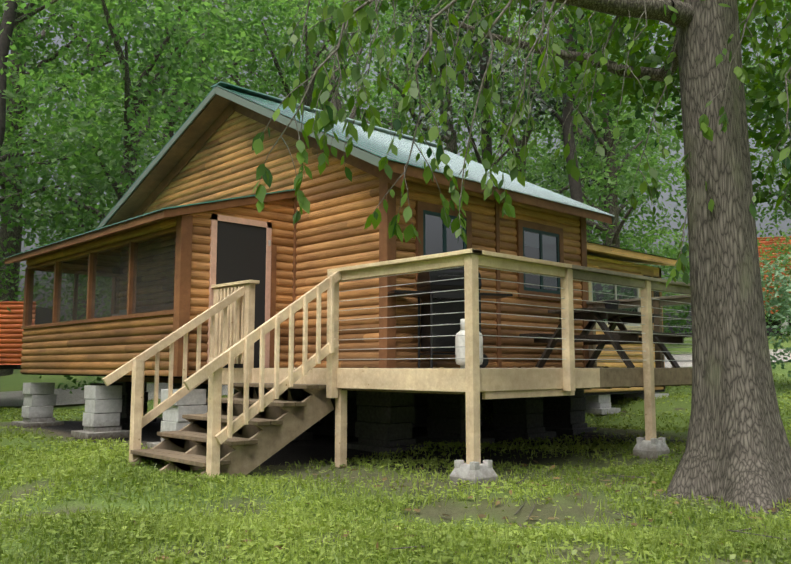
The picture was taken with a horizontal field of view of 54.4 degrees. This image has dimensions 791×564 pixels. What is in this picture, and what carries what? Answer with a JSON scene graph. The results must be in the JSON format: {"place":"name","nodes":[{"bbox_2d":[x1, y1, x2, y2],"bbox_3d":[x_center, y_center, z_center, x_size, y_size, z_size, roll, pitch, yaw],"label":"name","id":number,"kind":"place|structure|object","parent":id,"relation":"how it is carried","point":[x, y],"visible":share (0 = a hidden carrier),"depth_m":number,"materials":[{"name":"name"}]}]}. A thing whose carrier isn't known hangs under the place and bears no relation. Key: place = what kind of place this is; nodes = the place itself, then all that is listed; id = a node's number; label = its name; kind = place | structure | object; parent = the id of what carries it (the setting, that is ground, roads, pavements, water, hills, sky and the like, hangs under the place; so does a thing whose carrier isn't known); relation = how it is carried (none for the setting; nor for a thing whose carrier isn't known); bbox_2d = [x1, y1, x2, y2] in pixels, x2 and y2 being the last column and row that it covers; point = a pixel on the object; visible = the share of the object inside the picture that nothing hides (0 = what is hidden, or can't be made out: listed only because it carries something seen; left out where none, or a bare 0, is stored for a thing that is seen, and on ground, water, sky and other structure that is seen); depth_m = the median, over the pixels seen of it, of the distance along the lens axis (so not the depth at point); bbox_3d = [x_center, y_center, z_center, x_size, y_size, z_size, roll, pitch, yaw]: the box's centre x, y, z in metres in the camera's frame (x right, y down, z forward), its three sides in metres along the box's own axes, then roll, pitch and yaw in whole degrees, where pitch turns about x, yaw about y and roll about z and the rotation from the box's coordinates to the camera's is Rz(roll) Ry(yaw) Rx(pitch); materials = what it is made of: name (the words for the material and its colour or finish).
{"place":"outdoors","nodes":[
{"label":"outdoors","id":0,"kind":"place"},
{"bbox_2d":[0,335,790,563],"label":"ground","id":1,"kind":"structure","parent":0,"point":[318,447],"depth_m":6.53,"materials":[{"name":"green plant"}]},
{"bbox_2d":[0,0,17,155],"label":"tree trunk","id":2,"kind":"object","parent":1,"relation":"on","point":[9,13],"visible":0.89,"depth_m":16.70,"materials":[{"name":"brown plant"}]},
{"bbox_2d":[0,301,52,368],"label":"neighbour cabin","id":3,"kind":"object","parent":1,"relation":"on","point":[11,336],"visible":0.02,"depth_m":17.61,"materials":[{"name":"orange wood"}]},
{"bbox_2d":[102,271,341,479],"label":"stairs","id":4,"kind":"structure","parent":1,"relation":"on","point":[245,430],"depth_m":7.76,"materials":[{"name":"beige wood"}]},
{"bbox_2d":[11,381,596,454],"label":"foundation blocks","id":5,"kind":"structure","parent":1,"relation":"on","point":[379,422],"depth_m":11.03,"materials":[{"name":"concrete"}]},
{"bbox_2d":[3,81,615,384],"bbox_3d":[-1.802,-0.603,13.008,6.682,4.593,8.440,6,-9,-43],"label":"cabin","id":6,"kind":"object","parent":5,"relation":"on","point":[183,226],"visible":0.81,"depth_m":10.53,"materials":[{"name":"brown wood"}]},
{"bbox_2d":[0,0,790,393],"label":"tree","id":7,"kind":"object","parent":1,"relation":"on","point":[224,32],"depth_m":22.18,"materials":[{"name":"green plant"}]},
{"bbox_2d":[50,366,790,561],"bbox_3d":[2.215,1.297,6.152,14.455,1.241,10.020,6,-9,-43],"label":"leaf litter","id":8,"kind":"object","parent":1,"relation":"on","point":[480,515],"visible":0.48,"depth_m":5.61,"materials":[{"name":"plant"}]},
{"bbox_2d":[222,248,691,485],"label":"deck","id":9,"kind":"structure","parent":1,"relation":"on","point":[472,380],"depth_m":7.55,"materials":[{"name":"wood"}]},
{"bbox_2d":[388,268,512,367],"bbox_3d":[0.653,0.427,9.286,1.520,1.215,0.552,2,-7,-18],"label":"gas grill","id":10,"kind":"object","parent":9,"relation":"on","point":[448,307],"visible":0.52,"depth_m":9.09,"materials":[{"name":"black metal"}]},
{"bbox_2d":[455,319,482,367],"bbox_3d":[0.828,0.693,8.652,0.310,0.550,0.310,-3,-7,26],"label":"propane tank","id":11,"kind":"object","parent":9,"relation":"on","point":[459,351],"visible":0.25,"depth_m":8.56,"materials":[{"name":"grey metal"}]},
{"bbox_2d":[338,266,691,361],"bbox_3d":[1.857,0.554,9.371,5.501,0.811,2.306,6,-9,-43],"label":"cable railing","id":12,"kind":"object","parent":9,"relation":"on","point":[517,315],"visible":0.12,"depth_m":7.52,"materials":[{"name":"grey metal"}]},
{"bbox_2d":[519,300,691,367],"bbox_3d":[2.908,0.714,10.573,1.628,0.944,1.840,-6,-9,43],"label":"picnic table","id":13,"kind":"object","parent":9,"relation":"on","point":[620,335],"visible":0.81,"depth_m":10.34,"materials":[{"name":"brown wood"}]},
{"bbox_2d":[219,473,786,562],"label":"fallen twigs","id":14,"kind":"object","parent":1,"relation":"on","point":[605,510],"visible":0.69,"depth_m":5.03,"materials":[{"name":"brown wood"}]},
{"bbox_2d":[252,0,790,514],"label":"tree","id":15,"kind":"object","parent":1,"relation":"on","point":[738,450],"depth_m":6.03,"materials":[{"name":"plant"}]},
{"bbox_2d":[381,0,790,187],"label":"leaves","id":16,"kind":"object","parent":15,"relation":"attached to","point":[494,30],"visible":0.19,"depth_m":21.78,"materials":[{"name":"green plant"}]},
{"bbox_2d":[481,242,676,414],"bbox_3d":[2.432,0.748,16.031,4.940,4.116,5.180,6,-9,-43],"label":"cabin","id":17,"kind":"object","parent":1,"relation":"on","point":[606,257],"visible":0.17,"depth_m":14.65,"materials":[{"name":"brown wood"}]},
{"bbox_2d":[757,236,790,333],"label":"cabin","id":18,"kind":"object","parent":1,"relation":"on","point":[771,242],"depth_m":34.90,"materials":[{"name":"red wood"}]},
{"bbox_2d":[759,249,790,376],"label":"pale shrub leaves","id":19,"kind":"object","parent":1,"relation":"on","point":[776,302],"visible":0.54,"depth_m":15.52,"materials":[{"name":"green plant"}]},
{"bbox_2d":[0,349,790,405],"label":"gravel road","id":20,"kind":"structure","parent":0,"point":[16,398],"depth_m":20.55,"materials":[{"name":"grey gravel"}]},
{"bbox_2d":[0,0,790,335],"label":"sky","id":21,"kind":"structure","parent":0,"point":[784,223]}
]}

